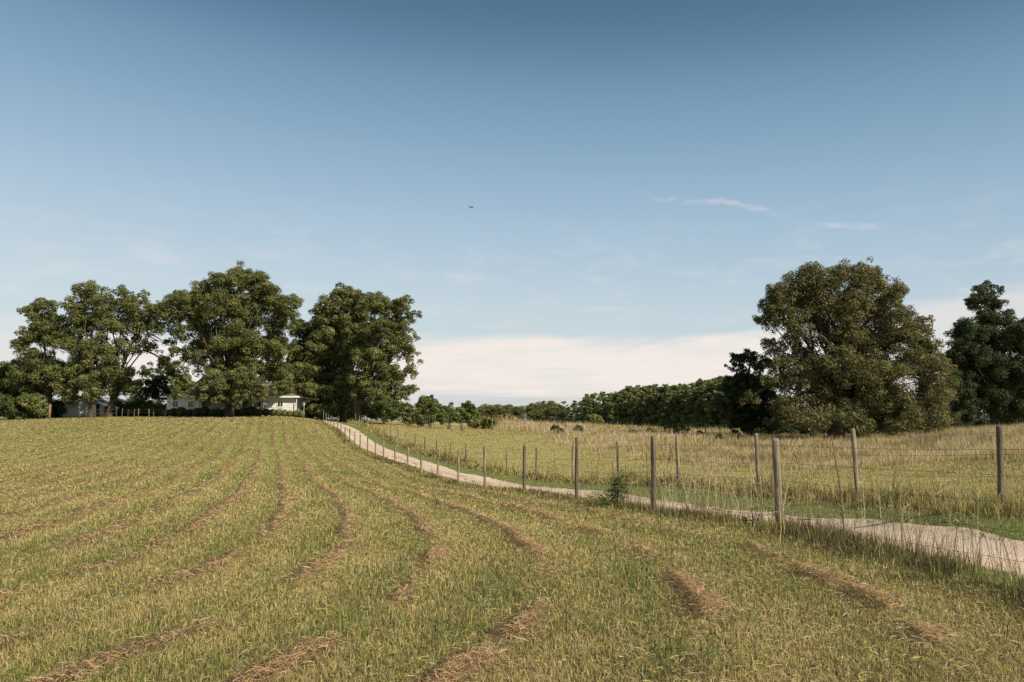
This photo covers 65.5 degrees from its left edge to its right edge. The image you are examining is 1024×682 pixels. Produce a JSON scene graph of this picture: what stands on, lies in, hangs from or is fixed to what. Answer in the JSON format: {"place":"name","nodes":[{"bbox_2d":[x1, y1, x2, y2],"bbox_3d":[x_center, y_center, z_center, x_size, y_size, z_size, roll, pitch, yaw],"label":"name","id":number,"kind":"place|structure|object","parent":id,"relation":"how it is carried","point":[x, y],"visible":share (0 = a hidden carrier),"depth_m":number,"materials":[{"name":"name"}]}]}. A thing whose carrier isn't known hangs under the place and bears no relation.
{"place":"outdoors","nodes":[
{"label":"outdoors","id":0,"kind":"place"},
{"bbox_2d":[310,400,346,418],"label":"shrub","id":1,"kind":"object","parent":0,"point":[316,402],"visible":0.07,"depth_m":121.08,"materials":[{"name":"green plant"}]},
{"bbox_2d":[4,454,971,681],"bbox_3d":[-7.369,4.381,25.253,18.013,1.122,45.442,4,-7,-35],"label":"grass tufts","id":2,"kind":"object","parent":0,"point":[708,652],"visible":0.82,"depth_m":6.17,"materials":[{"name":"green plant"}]},
{"bbox_2d":[0,415,1023,681],"bbox_3d":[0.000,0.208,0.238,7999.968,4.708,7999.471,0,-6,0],"label":"ground","id":3,"kind":"structure","parent":0,"point":[490,445],"depth_m":18.08,"materials":[{"name":"green plant"}]},
{"bbox_2d":[0,391,32,419],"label":"shrub","id":4,"kind":"object","parent":3,"relation":"on","point":[9,408],"visible":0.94,"depth_m":107.22,"materials":[{"name":"green plant"}]},
{"bbox_2d":[0,358,38,418],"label":"background tree","id":5,"kind":"object","parent":3,"relation":"on","point":[11,391],"visible":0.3,"depth_m":119.61,"materials":[{"name":"green plant"}]},
{"bbox_2d":[15,392,51,418],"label":"shrub","id":6,"kind":"object","parent":3,"relation":"on","point":[30,403],"visible":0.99,"depth_m":106.87,"materials":[{"name":"green plant"}]},
{"bbox_2d":[0,399,67,417],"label":"shrub","id":7,"kind":"object","parent":3,"relation":"on","point":[58,407],"visible":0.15,"depth_m":114.92,"materials":[{"name":"green plant"}]},
{"bbox_2d":[1,297,85,417],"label":"pecan tree","id":8,"kind":"object","parent":3,"relation":"on","point":[36,372],"visible":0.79,"depth_m":110.91,"materials":[{"name":"green plant"}]},
{"bbox_2d":[49,280,129,416],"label":"pecan tree","id":9,"kind":"object","parent":3,"relation":"on","point":[82,372],"visible":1,"depth_m":109.55,"materials":[{"name":"green plant"}]},
{"bbox_2d":[58,398,127,416],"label":"outbuilding","id":10,"kind":"structure","parent":3,"relation":"on","point":[74,411],"depth_m":118.58,"materials":[{"name":"white metal"}]},
{"bbox_2d":[78,409,116,417],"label":"rail fence","id":11,"kind":"object","parent":3,"relation":"on","point":[86,413],"visible":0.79,"depth_m":105.52,"materials":[{"name":"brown wood"}]},
{"bbox_2d":[103,404,142,416],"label":"shrub","id":12,"kind":"object","parent":3,"relation":"on","point":[126,410],"visible":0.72,"depth_m":115.09,"materials":[{"name":"green plant"}]},
{"bbox_2d":[100,397,151,415],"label":"shrub","id":13,"kind":"object","parent":3,"relation":"on","point":[137,403],"visible":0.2,"depth_m":122.27,"materials":[{"name":"green plant"}]},
{"bbox_2d":[99,284,182,416],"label":"pecan tree","id":14,"kind":"object","parent":3,"relation":"on","point":[134,313],"visible":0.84,"depth_m":111.26,"materials":[{"name":"green plant"}]},
{"bbox_2d":[119,398,166,407],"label":"shrub","id":15,"kind":"object","parent":3,"relation":"on","point":[133,400],"visible":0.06,"depth_m":125.06,"materials":[{"name":"green plant"}]},
{"bbox_2d":[130,403,160,415],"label":"shrub","id":16,"kind":"object","parent":3,"relation":"on","point":[144,406],"visible":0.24,"depth_m":116.95,"materials":[{"name":"green plant"}]},
{"bbox_2d":[148,403,166,415],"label":"shrub","id":17,"kind":"object","parent":3,"relation":"on","point":[159,407],"visible":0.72,"depth_m":113.37,"materials":[{"name":"green plant"}]},
{"bbox_2d":[136,355,190,404],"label":"tree","id":18,"kind":"object","parent":3,"relation":"on","point":[156,384],"visible":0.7,"depth_m":121.10,"materials":[{"name":"green plant"}]},
{"bbox_2d":[176,407,185,415],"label":"round bush","id":19,"kind":"object","parent":3,"relation":"on","point":[179,410],"visible":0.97,"depth_m":109.29,"materials":[{"name":"green plant"}]},
{"bbox_2d":[199,407,208,415],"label":"round bush","id":20,"kind":"object","parent":3,"relation":"on","point":[202,410],"visible":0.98,"depth_m":109.33,"materials":[{"name":"green plant"}]},
{"bbox_2d":[149,260,303,416],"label":"pecan tree","id":21,"kind":"object","parent":3,"relation":"on","point":[236,344],"visible":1,"depth_m":103.53,"materials":[{"name":"green plant"}]},
{"bbox_2d":[160,382,316,415],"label":"house","id":22,"kind":"structure","parent":3,"relation":"on","point":[288,402],"depth_m":111.71,"materials":[{"name":"white"}]},
{"bbox_2d":[246,406,255,415],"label":"round bush","id":23,"kind":"object","parent":3,"relation":"on","point":[250,410],"visible":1,"depth_m":109.30,"materials":[{"name":"green plant"}]},
{"bbox_2d":[279,318,332,399],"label":"pecan tree","id":24,"kind":"object","parent":3,"relation":"on","point":[298,369],"visible":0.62,"depth_m":113.43,"materials":[{"name":"green plant"}]},
{"bbox_2d":[302,402,321,417],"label":"shrub","id":25,"kind":"object","parent":3,"relation":"on","point":[308,415],"visible":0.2,"depth_m":115.47,"materials":[{"name":"green plant"}]},
{"bbox_2d":[306,403,340,419],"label":"shrub","id":26,"kind":"object","parent":3,"relation":"on","point":[320,409],"visible":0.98,"depth_m":111.01,"materials":[{"name":"green plant"}]},
{"bbox_2d":[286,281,375,420],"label":"pecan tree","id":27,"kind":"object","parent":3,"relation":"on","point":[339,327],"visible":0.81,"depth_m":115.33,"materials":[{"name":"green plant"}]},
{"bbox_2d":[347,401,384,422],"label":"shrub","id":28,"kind":"object","parent":3,"relation":"on","point":[364,410],"visible":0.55,"depth_m":111.77,"materials":[{"name":"green plant"}]},
{"bbox_2d":[341,291,424,421],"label":"pecan tree","id":29,"kind":"object","parent":3,"relation":"on","point":[390,337],"visible":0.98,"depth_m":107.18,"materials":[{"name":"green plant"}]},
{"bbox_2d":[370,400,402,423],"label":"shrub","id":30,"kind":"object","parent":3,"relation":"on","point":[388,407],"visible":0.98,"depth_m":103.04,"materials":[{"name":"green plant"}]},
{"bbox_2d":[365,405,411,421],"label":"shrub","id":31,"kind":"object","parent":3,"relation":"on","point":[391,417],"visible":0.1,"depth_m":121.03,"materials":[{"name":"green plant"}]},
{"bbox_2d":[396,402,421,424],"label":"shrub","id":32,"kind":"object","parent":3,"relation":"on","point":[408,417],"visible":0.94,"depth_m":103.25,"materials":[{"name":"green plant"}]},
{"bbox_2d":[414,412,425,426],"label":"shrub","id":33,"kind":"object","parent":3,"relation":"on","point":[420,420],"visible":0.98,"depth_m":95.41,"materials":[{"name":"green plant"}]},
{"bbox_2d":[420,402,439,426],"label":"tree","id":34,"kind":"object","parent":3,"relation":"on","point":[430,408],"visible":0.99,"depth_m":97.45,"materials":[{"name":"green plant"}]},
{"bbox_2d":[414,394,448,424],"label":"tree","id":35,"kind":"object","parent":3,"relation":"on","point":[422,400],"visible":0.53,"depth_m":117.04,"materials":[{"name":"green plant"}]},
{"bbox_2d":[443,402,454,428],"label":"sapling","id":36,"kind":"object","parent":3,"relation":"on","point":[449,408],"visible":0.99,"depth_m":91.52,"materials":[{"name":"green plant"}]},
{"bbox_2d":[438,405,461,423],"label":"tree","id":37,"kind":"object","parent":3,"relation":"on","point":[455,418],"visible":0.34,"depth_m":158.64,"materials":[{"name":"green plant"}]},
{"bbox_2d":[455,400,477,422],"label":"tree","id":38,"kind":"object","parent":3,"relation":"on","point":[468,408],"visible":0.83,"depth_m":173.81,"materials":[{"name":"green plant"}]},
{"bbox_2d":[467,414,499,428],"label":"shrub","id":39,"kind":"object","parent":3,"relation":"on","point":[485,422],"visible":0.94,"depth_m":95.16,"materials":[{"name":"green plant"}]},
{"bbox_2d":[477,405,489,416],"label":"background tree","id":40,"kind":"object","parent":3,"relation":"on","point":[483,411],"visible":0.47,"depth_m":324.59,"materials":[{"name":"green plant"}]},
{"bbox_2d":[485,404,505,417],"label":"background tree","id":41,"kind":"object","parent":3,"relation":"on","point":[496,409],"visible":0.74,"depth_m":326.34,"materials":[{"name":"green plant"}]},
{"bbox_2d":[501,404,512,414],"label":"background tree","id":42,"kind":"object","parent":3,"relation":"on","point":[506,407],"visible":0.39,"depth_m":372.19,"materials":[{"name":"green plant"}]},
{"bbox_2d":[499,413,519,421],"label":"shrub","id":43,"kind":"object","parent":3,"relation":"on","point":[507,415],"visible":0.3,"depth_m":106.89,"materials":[{"name":"beige plant"}]},
{"bbox_2d":[0,416,1023,681],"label":"hay rows","id":44,"kind":"object","parent":3,"relation":"on","point":[442,666],"visible":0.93,"depth_m":6.73,"materials":[{"name":"plant"}]},
{"bbox_2d":[0,416,1023,681],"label":"mown grass","id":45,"kind":"structure","parent":3,"relation":"on","point":[84,552],"depth_m":7.05,"materials":[{"name":"green plant"}]},
{"bbox_2d":[510,405,526,418],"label":"background tree","id":46,"kind":"object","parent":3,"relation":"on","point":[519,411],"visible":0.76,"depth_m":353.69,"materials":[{"name":"green plant"}]},
{"bbox_2d":[525,409,537,420],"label":"background tree","id":47,"kind":"object","parent":3,"relation":"on","point":[532,414],"visible":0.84,"depth_m":346.00,"materials":[{"name":"green plant"}]},
{"bbox_2d":[525,403,540,418],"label":"background tree","id":48,"kind":"object","parent":3,"relation":"on","point":[531,407],"visible":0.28,"depth_m":355.56,"materials":[{"name":"green plant"}]},
{"bbox_2d":[533,406,545,422],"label":"background tree","id":49,"kind":"object","parent":3,"relation":"on","point":[538,409],"visible":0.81,"depth_m":347.19,"materials":[{"name":"green plant"}]},
{"bbox_2d":[541,400,559,421],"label":"background tree","id":50,"kind":"object","parent":3,"relation":"on","point":[549,404],"visible":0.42,"depth_m":352.17,"materials":[{"name":"green plant"}]},
{"bbox_2d":[543,406,559,422],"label":"background tree","id":51,"kind":"object","parent":3,"relation":"on","point":[551,410],"visible":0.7,"depth_m":339.92,"materials":[{"name":"green plant"}]},
{"bbox_2d":[555,409,565,423],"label":"background tree","id":52,"kind":"object","parent":3,"relation":"on","point":[561,416],"visible":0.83,"depth_m":331.07,"materials":[{"name":"green plant"}]},
{"bbox_2d":[561,406,571,423],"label":"pine tree","id":53,"kind":"object","parent":3,"relation":"on","point":[567,418],"visible":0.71,"depth_m":328.00,"materials":[{"name":"green plant"}]},
{"bbox_2d":[574,401,584,422],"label":"pine tree","id":54,"kind":"object","parent":3,"relation":"on","point":[580,403],"visible":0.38,"depth_m":316.20,"materials":[{"name":"green plant"}]},
{"bbox_2d":[578,396,594,423],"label":"pine tree","id":55,"kind":"object","parent":3,"relation":"on","point":[582,418],"visible":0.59,"depth_m":304.21,"materials":[{"name":"green plant"}]},
{"bbox_2d":[583,413,604,425],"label":"shrub","id":56,"kind":"object","parent":3,"relation":"on","point":[594,417],"visible":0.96,"depth_m":111.15,"materials":[{"name":"green plant"}]},
{"bbox_2d":[583,491,613,507],"bbox_3d":[1.669,3.060,15.335,0.658,0.345,0.337,0,-6,0],"label":"wild sapling","id":57,"kind":"object","parent":3,"relation":"on","point":[607,499],"visible":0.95,"depth_m":15.32,"materials":[{"name":"green plant"}]},
{"bbox_2d":[594,397,605,421],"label":"pine tree","id":58,"kind":"object","parent":3,"relation":"on","point":[596,407],"visible":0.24,"depth_m":297.80,"materials":[{"name":"green plant"}]},
{"bbox_2d":[594,396,609,425],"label":"pine tree","id":59,"kind":"object","parent":3,"relation":"on","point":[602,410],"visible":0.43,"depth_m":291.43,"materials":[{"name":"green plant"}]},
{"bbox_2d":[492,418,720,433],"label":"wire fence","id":60,"kind":"object","parent":3,"relation":"on","point":[602,426],"visible":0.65,"depth_m":81.55,"materials":[{"name":"brown"}]},
{"bbox_2d":[601,391,624,425],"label":"pine tree","id":61,"kind":"object","parent":3,"relation":"on","point":[609,419],"visible":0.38,"depth_m":281.43,"materials":[{"name":"green plant"}]},
{"bbox_2d":[608,397,619,423],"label":"pine tree","id":62,"kind":"object","parent":3,"relation":"on","point":[612,408],"visible":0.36,"depth_m":283.55,"materials":[{"name":"green plant"}]},
{"bbox_2d":[598,468,631,504],"bbox_3d":[2.037,2.889,15.623,0.715,0.755,0.541,5,-8,-40],"label":"wild sapling","id":63,"kind":"object","parent":3,"relation":"on","point":[618,479],"visible":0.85,"depth_m":15.65,"materials":[{"name":"green plant"}]},
{"bbox_2d":[612,390,627,424],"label":"pine tree","id":64,"kind":"object","parent":3,"relation":"on","point":[622,395],"visible":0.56,"depth_m":270.30,"materials":[{"name":"green plant"}]},
{"bbox_2d":[615,392,637,425],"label":"pine tree","id":65,"kind":"object","parent":3,"relation":"on","point":[623,420],"visible":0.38,"depth_m":268.26,"materials":[{"name":"green plant"}]},
{"bbox_2d":[625,387,640,426],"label":"pine tree","id":66,"kind":"object","parent":3,"relation":"on","point":[634,390],"visible":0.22,"depth_m":269.52,"materials":[{"name":"green plant"}]},
{"bbox_2d":[626,389,646,426],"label":"pine tree","id":67,"kind":"object","parent":3,"relation":"on","point":[632,420],"visible":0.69,"depth_m":258.54,"materials":[{"name":"green plant"}]},
{"bbox_2d":[641,393,651,422],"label":"pine tree","id":68,"kind":"object","parent":3,"relation":"on","point":[645,414],"visible":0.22,"depth_m":253.54,"materials":[{"name":"green plant"}]},
{"bbox_2d":[639,385,657,427],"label":"pine tree","id":69,"kind":"object","parent":3,"relation":"on","point":[649,402],"visible":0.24,"depth_m":253.01,"materials":[{"name":"green plant"}]},
{"bbox_2d":[645,394,660,427],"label":"pine tree","id":70,"kind":"object","parent":3,"relation":"on","point":[648,418],"visible":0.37,"depth_m":247.44,"materials":[{"name":"green plant"}]},
{"bbox_2d":[646,383,668,426],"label":"pine tree","id":71,"kind":"object","parent":3,"relation":"on","point":[653,423],"visible":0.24,"depth_m":246.78,"materials":[{"name":"green plant"}]},
{"bbox_2d":[650,385,670,420],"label":"pine tree","id":72,"kind":"object","parent":3,"relation":"on","point":[654,410],"visible":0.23,"depth_m":245.11,"materials":[{"name":"green plant"}]},
{"bbox_2d":[655,389,673,426],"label":"pine tree","id":73,"kind":"object","parent":3,"relation":"on","point":[662,402],"visible":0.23,"depth_m":233.97,"materials":[{"name":"green plant"}]},
{"bbox_2d":[314,418,1023,652],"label":"fence line weeds","id":74,"kind":"object","parent":3,"relation":"on","point":[837,538],"visible":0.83,"depth_m":8.90,"materials":[{"name":"green plant"}]},
{"bbox_2d":[658,392,679,427],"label":"pine tree","id":75,"kind":"object","parent":3,"relation":"on","point":[668,407],"visible":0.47,"depth_m":229.74,"materials":[{"name":"green plant"}]},
{"bbox_2d":[663,423,675,432],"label":"shrub","id":76,"kind":"object","parent":3,"relation":"on","point":[668,425],"visible":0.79,"depth_m":79.48,"materials":[{"name":"green plant"}]},
{"bbox_2d":[319,418,1023,577],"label":"verge grass","id":77,"kind":"structure","parent":3,"relation":"on","point":[571,486],"depth_m":13.68,"materials":[{"name":"green plant"}]},
{"bbox_2d":[323,412,1023,561],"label":"wire fence","id":78,"kind":"object","parent":3,"relation":"on","point":[776,467],"visible":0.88,"depth_m":14.23,"materials":[{"name":"grey"}]},
{"bbox_2d":[664,385,683,425],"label":"pine tree","id":79,"kind":"object","parent":3,"relation":"on","point":[678,387],"visible":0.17,"depth_m":232.96,"materials":[{"name":"green plant"}]},
{"bbox_2d":[667,389,686,424],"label":"pine tree","id":80,"kind":"object","parent":3,"relation":"on","point":[672,413],"visible":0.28,"depth_m":227.58,"materials":[{"name":"green plant"}]},
{"bbox_2d":[672,422,689,435],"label":"shrub","id":81,"kind":"object","parent":3,"relation":"on","point":[676,429],"visible":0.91,"depth_m":73.61,"materials":[{"name":"green plant"}]},
{"bbox_2d":[342,419,1023,528],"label":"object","id":82,"kind":"object","parent":3,"relation":"on","point":[934,503],"visible":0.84,"depth_m":16.12,"materials":[{"name":"green plant"}]},
{"bbox_2d":[676,389,689,425],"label":"pine tree","id":83,"kind":"object","parent":3,"relation":"on","point":[684,401],"visible":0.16,"depth_m":224.01,"materials":[{"name":"green plant"}]},
{"bbox_2d":[680,382,696,427],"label":"pine tree","id":84,"kind":"object","parent":3,"relation":"on","point":[693,385],"visible":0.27,"depth_m":217.07,"materials":[{"name":"green plant"}]},
{"bbox_2d":[355,414,1023,504],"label":"wire fence","id":85,"kind":"object","parent":3,"relation":"on","point":[1000,456],"visible":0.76,"depth_m":15.02,"materials":[{"name":"grey"}]},
{"bbox_2d":[681,388,698,428],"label":"pine tree","id":86,"kind":"object","parent":3,"relation":"on","point":[685,418],"visible":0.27,"depth_m":212.81,"materials":[{"name":"green plant"}]},
{"bbox_2d":[366,420,1023,504],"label":"pasture grass","id":87,"kind":"structure","parent":3,"relation":"on","point":[989,480],"depth_m":25.41,"materials":[{"name":"plant"}]},
{"bbox_2d":[687,387,702,423],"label":"pine tree","id":88,"kind":"object","parent":3,"relation":"on","point":[693,403],"visible":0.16,"depth_m":212.33,"materials":[{"name":"green plant"}]},
{"bbox_2d":[689,385,705,423],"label":"pine tree","id":89,"kind":"object","parent":3,"relation":"on","point":[698,395],"visible":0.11,"depth_m":208.81,"materials":[{"name":"green plant"}]},
{"bbox_2d":[689,387,709,430],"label":"pine tree","id":90,"kind":"object","parent":3,"relation":"on","point":[696,405],"visible":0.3,"depth_m":204.36,"materials":[{"name":"green plant"}]},
{"bbox_2d":[696,381,717,428],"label":"pine tree","id":91,"kind":"object","parent":3,"relation":"on","point":[704,399],"visible":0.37,"depth_m":200.12,"materials":[{"name":"green plant"}]},
{"bbox_2d":[697,382,724,429],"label":"pine tree","id":92,"kind":"object","parent":3,"relation":"on","point":[713,422],"visible":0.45,"depth_m":193.29,"materials":[{"name":"green plant"}]},
{"bbox_2d":[699,378,723,429],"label":"pine tree","id":93,"kind":"object","parent":3,"relation":"on","point":[720,380],"visible":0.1,"depth_m":198.81,"materials":[{"name":"green plant"}]},
{"bbox_2d":[714,348,779,435],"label":"hardwood tree","id":94,"kind":"object","parent":3,"relation":"on","point":[744,418],"visible":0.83,"depth_m":74.16,"materials":[{"name":"green plant"}]},
{"bbox_2d":[737,507,764,525],"bbox_3d":[3.252,2.370,10.683,0.430,0.279,0.317,5,-8,-38],"label":"withered weed","id":95,"kind":"object","parent":3,"relation":"on","point":[757,520],"visible":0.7,"depth_m":10.70,"materials":[{"name":"beige plant"}]},
{"bbox_2d":[493,415,1023,470],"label":"tall grass","id":96,"kind":"structure","parent":3,"relation":"on","point":[907,446],"depth_m":46.35,"materials":[{"name":"plant"}]},
{"bbox_2d":[742,418,807,437],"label":"shrub","id":97,"kind":"object","parent":3,"relation":"on","point":[780,431],"visible":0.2,"depth_m":84.39,"materials":[{"name":"green plant"}]},
{"bbox_2d":[550,474,1023,596],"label":"seed heads","id":98,"kind":"object","parent":3,"relation":"on","point":[814,512],"visible":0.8,"depth_m":9.43,"materials":[{"name":"beige plant"}]},
{"bbox_2d":[651,444,1005,581],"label":"dry stalks","id":99,"kind":"object","parent":3,"relation":"on","point":[694,481],"visible":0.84,"depth_m":10.78,"materials":[{"name":"beige plant"}]},
{"bbox_2d":[807,419,880,435],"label":"shrub","id":100,"kind":"object","parent":3,"relation":"on","point":[845,430],"visible":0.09,"depth_m":82.97,"materials":[{"name":"green plant"}]},
{"bbox_2d":[737,256,962,439],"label":"oak tree","id":101,"kind":"object","parent":3,"relation":"on","point":[848,380],"visible":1,"depth_m":65.83,"materials":[{"name":"green plant"}]},
{"bbox_2d":[953,417,1001,428],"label":"shrub","id":102,"kind":"object","parent":3,"relation":"on","point":[980,421],"visible":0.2,"depth_m":88.83,"materials":[{"name":"green plant"}]},
{"bbox_2d":[940,279,1023,425],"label":"hardwood tree","id":103,"kind":"object","parent":3,"relation":"on","point":[992,382],"visible":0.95,"depth_m":78.43,"materials":[{"name":"green plant"}]},
{"bbox_2d":[0,0,1023,419],"label":"sky","id":104,"kind":"structure","parent":0,"point":[636,176],"materials":[{"name":"blue"}]},
{"bbox_2d":[324,419,1023,576],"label":"dirt road","id":105,"kind":"structure","parent":0,"point":[415,462],"depth_m":11.43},
{"bbox_2d":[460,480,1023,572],"bbox_3d":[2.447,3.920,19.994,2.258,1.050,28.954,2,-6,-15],"label":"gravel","id":106,"kind":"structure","parent":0,"point":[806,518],"depth_m":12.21,"materials":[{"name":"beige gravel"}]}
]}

